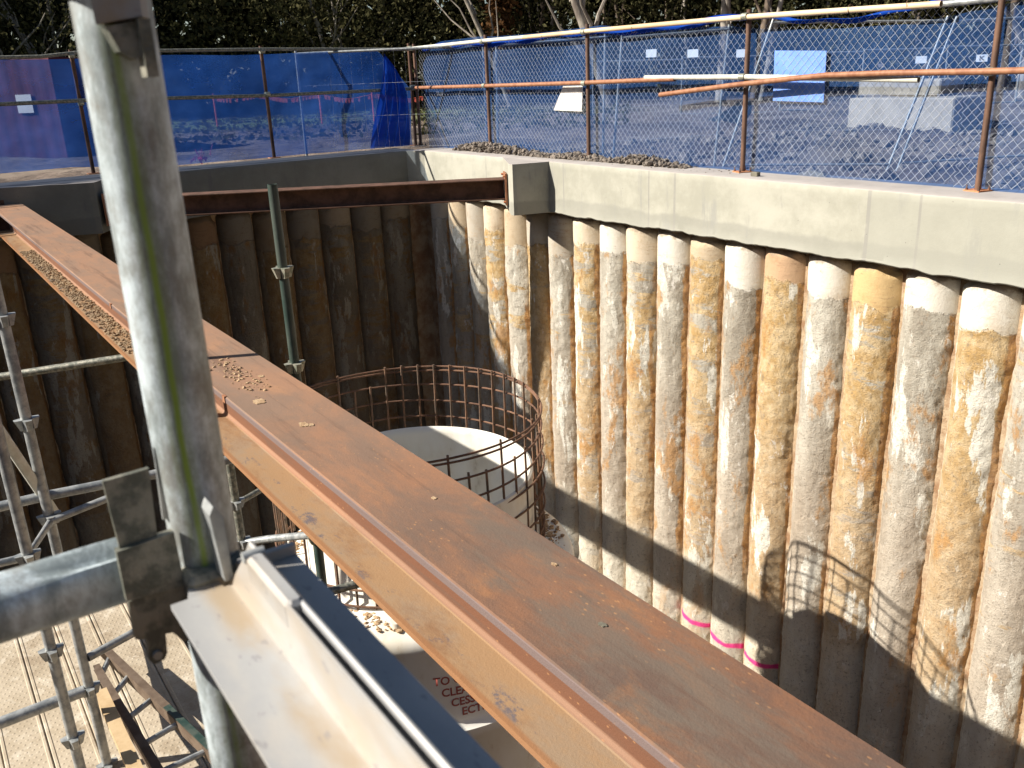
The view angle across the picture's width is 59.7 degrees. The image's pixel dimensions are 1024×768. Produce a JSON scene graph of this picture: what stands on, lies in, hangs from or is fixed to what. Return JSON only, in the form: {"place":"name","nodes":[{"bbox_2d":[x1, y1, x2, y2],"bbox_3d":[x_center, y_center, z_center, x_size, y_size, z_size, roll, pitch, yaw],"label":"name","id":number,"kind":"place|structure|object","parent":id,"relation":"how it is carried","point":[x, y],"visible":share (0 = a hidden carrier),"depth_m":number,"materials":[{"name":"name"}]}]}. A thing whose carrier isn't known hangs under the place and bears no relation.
{"place":"outdoors","nodes":[
{"label":"outdoors","id":0,"kind":"place"},
{"bbox_2d":[0,641,189,765],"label":"pit floor","id":1,"kind":"structure","parent":0,"point":[186,643],"depth_m":10.99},
{"bbox_2d":[0,400,34,571],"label":"concrete pile","id":2,"kind":"object","parent":1,"relation":"on","point":[9,545],"visible":0.23,"depth_m":11.35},
{"bbox_2d":[0,240,78,558],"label":"concrete pile","id":3,"kind":"object","parent":1,"relation":"on","point":[20,327],"visible":0.59,"depth_m":11.14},
{"bbox_2d":[0,417,85,767],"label":"scaffold standard","id":4,"kind":"object","parent":1,"relation":"on","point":[51,653],"visible":0.93,"depth_m":4.06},
{"bbox_2d":[0,282,117,767],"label":"scaffold standard","id":5,"kind":"object","parent":1,"relation":"on","point":[26,422],"visible":0.74,"depth_m":4.24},
{"bbox_2d":[3,426,58,510],"bbox_3d":[-2.255,0.250,3.978,0.048,1.124,0.679,-4,19,-5],"label":"scaffold brace","id":6,"kind":"object","parent":5,"relation":"attached to","point":[22,465],"visible":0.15,"depth_m":4.10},
{"bbox_2d":[0,685,85,728],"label":"scaffold ledger","id":7,"kind":"object","parent":5,"relation":"attached to","point":[29,711],"visible":0.82,"depth_m":4.47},
{"bbox_2d":[0,496,106,566],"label":"scaffold ledger","id":8,"kind":"object","parent":5,"relation":"attached to","point":[39,538],"visible":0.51,"depth_m":4.27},
{"bbox_2d":[18,627,100,767],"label":"steel plank","id":9,"kind":"object","parent":5,"relation":"attached to","point":[38,671],"visible":0.44,"depth_m":5.25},
{"bbox_2d":[0,354,126,380],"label":"scaffold ledger","id":10,"kind":"object","parent":5,"relation":"attached to","point":[70,365],"visible":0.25,"depth_m":5.60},
{"bbox_2d":[54,615,146,767],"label":"steel plank","id":11,"kind":"object","parent":5,"relation":"attached to","point":[92,641],"visible":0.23,"depth_m":5.66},
{"bbox_2d":[93,644,210,767],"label":"ladder","id":12,"kind":"object","parent":11,"relation":"on","point":[186,729],"visible":0.91,"depth_m":4.78,"materials":[{"name":"green paint"}]},
{"bbox_2d":[66,622,100,689],"bbox_3d":[-2.660,1.539,5.456,0.055,0.130,1.382,-15,23,-31],"label":"plank","id":13,"kind":"object","parent":12,"relation":"on","point":[94,677],"visible":0.01,"depth_m":5.16,"materials":[{"name":"brown wood"}]},
{"bbox_2d":[87,629,133,661],"bbox_3d":[-2.030,1.333,4.753,0.044,0.054,0.472,12,24,36],"label":"scaffold ledger","id":14,"kind":"object","parent":5,"relation":"attached to","point":[109,646],"visible":0.56,"depth_m":4.65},
{"bbox_2d":[0,456,232,511],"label":"scaffold ledger","id":15,"kind":"object","parent":5,"relation":"attached to","point":[30,499],"visible":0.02,"depth_m":4.32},
{"bbox_2d":[96,687,143,767],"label":"timber board","id":16,"kind":"object","parent":5,"relation":"attached to","point":[121,738],"visible":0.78,"depth_m":4.53,"materials":[{"name":"brown wood"}]},
{"bbox_2d":[13,250,116,547],"bbox_3d":[-5.682,0.708,11.665,0.538,5.310,0.375,-15,23,-32],"label":"concrete pile","id":17,"kind":"object","parent":1,"relation":"on","point":[52,328],"visible":0.5,"depth_m":11.38,"materials":[{"name":"concrete"}]},
{"bbox_2d":[70,234,143,477],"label":"concrete pile","id":18,"kind":"object","parent":1,"relation":"on","point":[110,400],"visible":0.34,"depth_m":11.67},
{"bbox_2d":[100,230,166,532],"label":"concrete pile","id":19,"kind":"object","parent":1,"relation":"on","point":[131,371],"visible":0.14,"depth_m":11.99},
{"bbox_2d":[68,0,267,767],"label":"scaffold standard","id":20,"kind":"object","parent":1,"relation":"on","point":[117,44],"visible":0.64,"depth_m":0.60,"materials":[{"name":"metal"}]},
{"bbox_2d":[0,467,189,663],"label":"scaffold ledger","id":21,"kind":"object","parent":20,"relation":"attached to","point":[135,566],"visible":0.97,"depth_m":0.64,"materials":[{"name":"metal"}]},
{"bbox_2d":[171,497,500,767],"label":"steel beam","id":22,"kind":"structure","parent":20,"relation":"attached to","point":[306,668],"depth_m":0.53,"materials":[{"name":"metal"}]},
{"bbox_2d":[186,215,262,546],"bbox_3d":[-4.079,0.278,12.707,0.526,5.310,0.355,-15,23,-32],"label":"concrete pile","id":23,"kind":"object","parent":1,"relation":"on","point":[203,238],"visible":0.37,"depth_m":12.05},
{"bbox_2d":[226,464,250,551],"bbox_3d":[-1.549,2.726,5.991,0.150,4.850,0.150,-15,23,-32],"label":"scaffold standard","id":24,"kind":"object","parent":1,"relation":"on","point":[237,502],"visible":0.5,"depth_m":5.28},
{"bbox_2d":[215,213,290,549],"bbox_3d":[-3.672,0.171,12.966,0.520,5.310,0.366,-15,23,-32],"label":"concrete pile","id":25,"kind":"object","parent":1,"relation":"on","point":[239,259],"visible":0.38,"depth_m":12.33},
{"bbox_2d":[252,211,305,532],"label":"concrete pile","id":26,"kind":"object","parent":1,"relation":"on","point":[270,285],"visible":0.3,"depth_m":12.60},
{"bbox_2d":[267,184,326,584],"bbox_3d":[-1.022,2.083,5.342,0.150,6.446,0.150,-15,23,-32],"label":"scaffold standard","id":27,"kind":"object","parent":1,"relation":"on","point":[282,270],"visible":0.47,"depth_m":4.45,"materials":[{"name":"green paint"}]},
{"bbox_2d":[244,532,306,544],"bbox_3d":[-1.341,0.886,5.179,0.678,0.282,0.103,11,23,33],"label":"scaffold ledger","id":28,"kind":"object","parent":27,"relation":"attached to","point":[280,537],"visible":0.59,"depth_m":5.20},
{"bbox_2d":[329,530,536,593],"bbox_3d":[-0.447,1.061,5.342,1.359,0.078,0.048,-12,21,-26],"label":"scaffold ledger","id":29,"kind":"object","parent":27,"relation":"attached to","point":[344,587],"visible":0.27,"depth_m":5.07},
{"bbox_2d":[285,209,338,405],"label":"concrete pile","id":30,"kind":"object","parent":1,"relation":"on","point":[304,238],"visible":0.38,"depth_m":12.94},
{"bbox_2d":[318,208,370,425],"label":"concrete pile","id":31,"kind":"object","parent":1,"relation":"on","point":[338,258],"visible":0.62,"depth_m":13.25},
{"bbox_2d":[350,206,398,431],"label":"concrete pile","id":32,"kind":"object","parent":1,"relation":"on","point":[371,278],"visible":0.56,"depth_m":13.55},
{"bbox_2d":[380,205,425,428],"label":"concrete pile","id":33,"kind":"object","parent":1,"relation":"on","point":[398,256],"visible":0.63,"depth_m":13.83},
{"bbox_2d":[287,426,573,767],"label":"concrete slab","id":34,"kind":"object","parent":1,"relation":"on","point":[498,743],"visible":0.26,"depth_m":6.70,"materials":[{"name":"concrete"}]},
{"bbox_2d":[272,364,545,610],"bbox_3d":[-0.832,0.731,7.210,2.205,1.170,2.212,-15,23,-32],"label":"rebar cage","id":35,"kind":"object","parent":34,"relation":"on","point":[280,522],"visible":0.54,"depth_m":7.41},
{"bbox_2d":[289,512,564,632],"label":"soil","id":36,"kind":"structure","parent":34,"relation":"on","point":[368,615],"depth_m":7.28,"materials":[{"name":"soil"}]},
{"bbox_2d":[430,203,461,426],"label":"concrete pile","id":37,"kind":"object","parent":1,"relation":"on","point":[443,263],"visible":0.41,"depth_m":13.70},
{"bbox_2d":[448,202,478,429],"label":"concrete pile","id":38,"kind":"object","parent":1,"relation":"on","point":[460,258],"visible":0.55,"depth_m":13.30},
{"bbox_2d":[465,201,493,432],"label":"concrete pile","id":39,"kind":"object","parent":1,"relation":"on","point":[477,257],"visible":0.41,"depth_m":12.89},
{"bbox_2d":[483,202,513,440],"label":"concrete pile","id":40,"kind":"object","parent":1,"relation":"on","point":[494,237],"visible":0.43,"depth_m":12.50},
{"bbox_2d":[0,202,1023,767],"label":"pit wall","id":41,"kind":"structure","parent":1,"relation":"on","point":[424,272],"depth_m":8.95,"materials":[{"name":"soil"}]},
{"bbox_2d":[0,148,425,239],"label":"capping beam","id":42,"kind":"structure","parent":41,"relation":"on","point":[73,206],"depth_m":11.82,"materials":[{"name":"concrete"}]},
{"bbox_2d":[0,43,420,174],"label":"cloth fence","id":43,"kind":"object","parent":42,"relation":"on","point":[236,107],"visible":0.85,"depth_m":12.34,"materials":[{"name":"blue"}]},
{"bbox_2d":[0,200,904,767],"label":"steel strut","id":44,"kind":"object","parent":42,"relation":"attached to","point":[542,650],"visible":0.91,"depth_m":2.34,"materials":[{"name":"metal"}]},
{"bbox_2d":[20,250,133,353],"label":"soil","id":45,"kind":"structure","parent":44,"relation":"on","point":[37,260],"depth_m":6.79,"materials":[{"name":"soil"}]},
{"bbox_2d":[504,206,532,455],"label":"concrete pile","id":46,"kind":"object","parent":1,"relation":"on","point":[516,267],"visible":0.34,"depth_m":12.08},
{"bbox_2d":[526,213,555,518],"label":"concrete pile","id":47,"kind":"object","parent":1,"relation":"on","point":[539,282],"visible":0.46,"depth_m":11.81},
{"bbox_2d":[548,212,578,558],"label":"concrete pile","id":48,"kind":"object","parent":1,"relation":"on","point":[561,279],"visible":0.64,"depth_m":11.52,"materials":[{"name":"concrete"}]},
{"bbox_2d":[573,218,602,573],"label":"concrete pile","id":49,"kind":"object","parent":1,"relation":"on","point":[586,241],"visible":0.74,"depth_m":11.19,"materials":[{"name":"concrete"}]},
{"bbox_2d":[599,221,626,588],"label":"concrete pile","id":50,"kind":"object","parent":1,"relation":"on","point":[613,303],"visible":0.69,"depth_m":10.80,"materials":[{"name":"concrete"}]},
{"bbox_2d":[626,225,657,605],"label":"concrete pile","id":51,"kind":"object","parent":1,"relation":"on","point":[641,274],"visible":0.75,"depth_m":10.41,"materials":[{"name":"concrete"}]},
{"bbox_2d":[652,229,689,622],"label":"concrete pile","id":52,"kind":"object","parent":1,"relation":"on","point":[673,263],"visible":0.72,"depth_m":10.03,"materials":[{"name":"concrete"}]},
{"bbox_2d":[681,235,725,641],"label":"concrete pile","id":53,"kind":"object","parent":1,"relation":"on","point":[706,292],"visible":0.68,"depth_m":9.65,"materials":[{"name":"concrete"}]},
{"bbox_2d":[710,241,764,663],"bbox_3d":[2.398,1.089,9.581,0.355,5.310,0.524,-15,23,-32],"label":"concrete pile","id":54,"kind":"object","parent":1,"relation":"on","point":[744,270],"visible":0.7,"depth_m":9.26,"materials":[{"name":"concrete"}]},
{"bbox_2d":[743,247,805,685],"bbox_3d":[2.679,1.206,9.209,0.361,5.310,0.536,-15,23,-32],"label":"concrete pile","id":55,"kind":"object","parent":1,"relation":"on","point":[785,269],"visible":0.66,"depth_m":8.89,"materials":[{"name":"concrete"}]},
{"bbox_2d":[779,254,851,709],"bbox_3d":[2.967,1.327,8.828,0.361,5.310,0.519,-15,23,-32],"label":"concrete pile","id":56,"kind":"object","parent":1,"relation":"on","point":[829,281],"visible":0.81,"depth_m":8.52,"materials":[{"name":"concrete"}]},
{"bbox_2d":[816,261,902,735],"bbox_3d":[3.230,1.452,8.435,0.358,5.310,0.520,-15,23,-32],"label":"concrete pile","id":57,"kind":"object","parent":1,"relation":"on","point":[872,341],"visible":0.77,"depth_m":8.11,"materials":[{"name":"concrete"}]},
{"bbox_2d":[857,269,960,762],"bbox_3d":[3.517,1.570,8.061,0.355,5.310,0.516,-15,23,-32],"label":"concrete pile","id":58,"kind":"object","parent":1,"relation":"on","point":[926,340],"visible":0.77,"depth_m":7.74,"materials":[{"name":"concrete"}]},
{"bbox_2d":[903,281,1022,767],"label":"concrete pile","id":59,"kind":"object","parent":1,"relation":"on","point":[985,354],"visible":0.85,"depth_m":7.34,"materials":[{"name":"concrete"}]},
{"bbox_2d":[955,316,1023,767],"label":"concrete pile","id":60,"kind":"object","parent":1,"relation":"on","point":[992,713],"visible":0.98,"depth_m":7.25,"materials":[{"name":"concrete"}]},
{"bbox_2d":[1015,731,1023,767],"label":"concrete pile","id":61,"kind":"object","parent":1,"relation":"on","point":[1019,762],"visible":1,"depth_m":7.42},
{"bbox_2d":[210,357,277,397],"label":"soil","id":62,"kind":"structure","parent":0,"point":[234,373],"depth_m":3.89,"materials":[{"name":"soil"}]},
{"bbox_2d":[11,0,993,78],"label":"sky","id":63,"kind":"structure","parent":0,"point":[570,22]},
{"bbox_2d":[0,63,1023,189],"bbox_3d":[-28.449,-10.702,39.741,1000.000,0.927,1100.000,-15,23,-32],"label":"ground","id":64,"kind":"structure","parent":0,"point":[83,171],"depth_m":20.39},
{"bbox_2d":[0,0,66,56],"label":"gum tree","id":65,"kind":"object","parent":64,"relation":"on","point":[23,37],"visible":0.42,"depth_m":47.05,"materials":[{"name":"grey plant"}]},
{"bbox_2d":[0,0,70,59],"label":"gum tree","id":66,"kind":"object","parent":64,"relation":"on","point":[22,43],"visible":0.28,"depth_m":45.59,"materials":[{"name":"grey plant"}]},
{"bbox_2d":[38,0,69,52],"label":"gum tree","id":67,"kind":"object","parent":64,"relation":"on","point":[51,27],"visible":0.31,"depth_m":48.99,"materials":[{"name":"grey plant"}]},
{"bbox_2d":[288,0,357,47],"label":"gum tree","id":68,"kind":"object","parent":64,"relation":"on","point":[317,23],"visible":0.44,"depth_m":50.85,"materials":[{"name":"grey plant"}]},
{"bbox_2d":[292,0,395,47],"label":"gum tree","id":69,"kind":"object","parent":64,"relation":"on","point":[339,19],"visible":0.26,"depth_m":52.58,"materials":[{"name":"grey plant"}]},
{"bbox_2d":[294,45,487,155],"bbox_3d":[-1.735,-3.889,13.009,2.810,1.963,0.067,1,19,10],"label":"temporary fence panel","id":70,"kind":"object","parent":64,"relation":"on","point":[396,49],"visible":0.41,"depth_m":12.75,"materials":[{"name":"metal"}]},
{"bbox_2d":[434,0,513,107],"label":"gum tree","id":71,"kind":"object","parent":64,"relation":"on","point":[471,9],"visible":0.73,"depth_m":45.27,"materials":[{"name":"grey plant"}]},
{"bbox_2d":[478,0,523,104],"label":"dry scrub","id":72,"kind":"object","parent":64,"relation":"on","point":[507,5],"visible":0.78,"depth_m":49.96,"materials":[{"name":"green plant"}]},
{"bbox_2d":[0,0,1023,107],"bbox_3d":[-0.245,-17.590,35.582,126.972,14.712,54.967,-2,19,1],"label":"woodland","id":73,"kind":"object","parent":64,"relation":"on","point":[282,18],"visible":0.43,"depth_m":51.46,"materials":[{"name":"green plant"}]},
{"bbox_2d":[411,93,631,135],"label":"grass","id":74,"kind":"structure","parent":64,"relation":"on","point":[517,117],"depth_m":32.98,"materials":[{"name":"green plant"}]},
{"bbox_2d":[528,0,553,101],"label":"gum tree","id":75,"kind":"object","parent":64,"relation":"on","point":[538,49],"visible":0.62,"depth_m":52.97,"materials":[{"name":"grey plant"}]},
{"bbox_2d":[521,0,571,99],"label":"gum tree","id":76,"kind":"object","parent":64,"relation":"on","point":[551,55],"visible":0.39,"depth_m":53.94,"materials":[{"name":"grey plant"}]},
{"bbox_2d":[495,34,606,154],"bbox_3d":[0.539,-3.798,12.468,1.572,2.002,0.070,-1,19,3],"label":"temporary fence panel","id":77,"kind":"object","parent":64,"relation":"on","point":[604,37],"visible":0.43,"depth_m":12.31,"materials":[{"name":"metal"}]},
{"bbox_2d":[545,0,615,106],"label":"gum tree","id":78,"kind":"object","parent":64,"relation":"on","point":[581,14],"visible":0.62,"depth_m":39.16,"materials":[{"name":"beige plant"}]},
{"bbox_2d":[602,0,624,78],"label":"gum tree","id":79,"kind":"object","parent":64,"relation":"on","point":[604,12],"visible":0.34,"depth_m":52.88,"materials":[{"name":"grey plant"}]},
{"bbox_2d":[614,2,625,97],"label":"gum tree","id":80,"kind":"object","parent":64,"relation":"on","point":[616,10],"visible":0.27,"depth_m":56.97,"materials":[{"name":"grey plant"}]},
{"bbox_2d":[592,58,681,115],"bbox_3d":[4.273,-10.021,30.436,3.095,2.059,0.072,-3,19,-1],"label":"temporary fence panel","id":81,"kind":"object","parent":64,"relation":"on","point":[642,60],"visible":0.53,"depth_m":30.16,"materials":[{"name":"metal"}]},
{"bbox_2d":[621,1,677,91],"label":"gum tree","id":82,"kind":"object","parent":64,"relation":"on","point":[667,44],"visible":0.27,"depth_m":59.25,"materials":[{"name":"grey plant"}]},
{"bbox_2d":[612,24,730,166],"bbox_3d":[2.161,-3.835,12.323,1.612,2.027,0.080,-1,19,5],"label":"temporary fence panel","id":83,"kind":"object","parent":64,"relation":"on","point":[675,33],"visible":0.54,"depth_m":12.19,"materials":[{"name":"metal"}]},
{"bbox_2d":[680,0,719,86],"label":"gum tree","id":84,"kind":"object","parent":64,"relation":"on","point":[685,40],"visible":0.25,"depth_m":60.83,"materials":[{"name":"grey plant"}]},
{"bbox_2d":[417,146,1023,288],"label":"capping beam","id":85,"kind":"structure","parent":64,"relation":"on","point":[936,229],"depth_m":7.97,"materials":[{"name":"concrete"}]},
{"bbox_2d":[101,171,507,225],"bbox_3d":[-2.456,-2.266,10.880,4.793,0.380,0.340,-4,19,-4],"label":"corner brace","id":86,"kind":"object","parent":85,"relation":"attached to","point":[342,196],"visible":0.79,"depth_m":10.89,"materials":[{"name":"metal"}]},
{"bbox_2d":[452,140,704,168],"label":"soil","id":87,"kind":"structure","parent":85,"relation":"on","point":[485,146],"depth_m":10.78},
{"bbox_2d":[409,0,1023,192],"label":"fence","id":88,"kind":"object","parent":85,"relation":"on","point":[992,71],"visible":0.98,"depth_m":8.41,"materials":[{"name":"metal"}]},
{"bbox_2d":[554,86,582,111],"bbox_3d":[0.673,-3.435,10.749,0.006,0.293,0.570,-15,23,-32],"label":"sign board","id":89,"kind":"object","parent":88,"relation":"hanging from","point":[575,107],"visible":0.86,"depth_m":10.71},
{"bbox_2d":[773,51,826,101],"bbox_3d":[2.584,-2.776,8.047,0.008,0.453,0.570,-15,23,-32],"label":"sign board","id":90,"kind":"object","parent":88,"relation":"hanging from","point":[780,65],"visible":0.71,"depth_m":8.03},
{"bbox_2d":[798,169,826,176],"bbox_3d":[2.771,-1.947,8.234,0.040,0.055,0.300,-15,23,-32],"label":"stone","id":91,"kind":"object","parent":85,"relation":"on","point":[806,173],"visible":1,"depth_m":8.21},
{"bbox_2d":[715,0,735,101],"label":"gum tree","id":92,"kind":"object","parent":64,"relation":"on","point":[725,6],"visible":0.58,"depth_m":41.37,"materials":[{"name":"grey plant"}]},
{"bbox_2d":[680,54,773,113],"bbox_3d":[7.474,-10.153,30.427,3.428,2.059,0.072,-2,19,1],"label":"temporary fence panel","id":93,"kind":"object","parent":64,"relation":"on","point":[710,72],"visible":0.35,"depth_m":30.21,"materials":[{"name":"metal"}]},
{"bbox_2d":[709,100,751,123],"bbox_3d":[3.660,-4.572,15.015,0.606,0.354,0.529,-2,19,1],"label":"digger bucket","id":94,"kind":"object","parent":64,"relation":"on","point":[731,112],"visible":0.62,"depth_m":14.82,"materials":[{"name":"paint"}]},
{"bbox_2d":[750,0,771,99],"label":"gum tree","id":95,"kind":"object","parent":64,"relation":"on","point":[765,30],"visible":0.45,"depth_m":43.01,"materials":[{"name":"grey plant"}]},
{"bbox_2d":[758,0,783,100],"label":"gum tree","id":96,"kind":"object","parent":64,"relation":"on","point":[775,26],"visible":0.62,"depth_m":41.05,"materials":[{"name":"grey plant"}]},
{"bbox_2d":[779,51,863,110],"bbox_3d":[10.517,-10.254,30.345,2.777,2.059,0.072,-2,19,2],"label":"temporary fence panel","id":97,"kind":"object","parent":64,"relation":"on","point":[784,109],"visible":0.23,"depth_m":30.53,"materials":[{"name":"metal"}]},
{"bbox_2d":[722,16,948,169],"bbox_3d":[4.357,-3.915,12.189,2.961,2.093,0.087,-2,19,2],"label":"temporary fence panel","id":98,"kind":"object","parent":64,"relation":"on","point":[773,21],"visible":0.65,"depth_m":12.19,"materials":[{"name":"metal"}]},
{"bbox_2d":[862,47,948,77],"bbox_3d":[13.275,-10.349,30.281,2.859,2.059,0.072,-2,19,1],"label":"temporary fence panel","id":99,"kind":"object","parent":64,"relation":"on","point":[865,49],"visible":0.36,"depth_m":29.96,"materials":[{"name":"metal"}]},
{"bbox_2d":[847,95,985,131],"bbox_3d":[9.161,-6.144,20.308,1.381,0.750,2.577,-15,23,-32],"label":"concrete block","id":100,"kind":"object","parent":64,"relation":"on","point":[934,113],"depth_m":19.56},
{"bbox_2d":[858,78,963,96],"bbox_3d":[9.257,-6.905,20.784,0.966,0.360,2.095,-15,23,-32],"label":"concrete block","id":101,"kind":"object","parent":100,"relation":"on","point":[950,86],"depth_m":20.24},
{"bbox_2d":[906,0,945,69],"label":"gum tree","id":102,"kind":"object","parent":64,"relation":"on","point":[909,55],"visible":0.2,"depth_m":55.01,"materials":[{"name":"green plant"}]},
{"bbox_2d":[895,16,1023,170],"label":"temporary fence panel","id":103,"kind":"object","parent":64,"relation":"on","point":[956,20],"visible":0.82,"depth_m":12.21,"materials":[{"name":"metal"}]},
{"bbox_2d":[944,43,1022,102],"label":"temporary fence panel","id":104,"kind":"object","parent":64,"relation":"on","point":[948,46],"visible":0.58,"depth_m":29.96,"materials":[{"name":"metal"}]},
{"bbox_2d":[996,0,1023,91],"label":"gum tree","id":105,"kind":"object","parent":64,"relation":"on","point":[1014,13],"visible":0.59,"depth_m":39.48,"materials":[{"name":"grey plant"}]},
{"bbox_2d":[1004,5,1023,97],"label":"gum tree","id":106,"kind":"object","parent":64,"relation":"on","point":[1014,23],"visible":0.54,"depth_m":33.23,"materials":[{"name":"grey plant"}]},
{"bbox_3d":[-0.747,2.870,2.535,2.000,0.048,0.048,-15,23,-32],"label":"scaffold transom","id":107,"kind":"object","parent":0,"visible":0},
{"bbox_2d":[0,639,54,767],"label":"steel plank","id":108,"kind":"object","parent":107,"relation":"on","point":[24,744],"visible":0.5,"depth_m":5.14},
{"bbox_2d":[89,604,207,767],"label":"steel plank","id":109,"kind":"object","parent":107,"relation":"on","point":[172,746],"visible":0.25,"depth_m":5.40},
{"bbox_2d":[123,603,211,767],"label":"steel plank","id":110,"kind":"object","parent":107,"relation":"on","point":[174,668],"visible":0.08,"depth_m":5.47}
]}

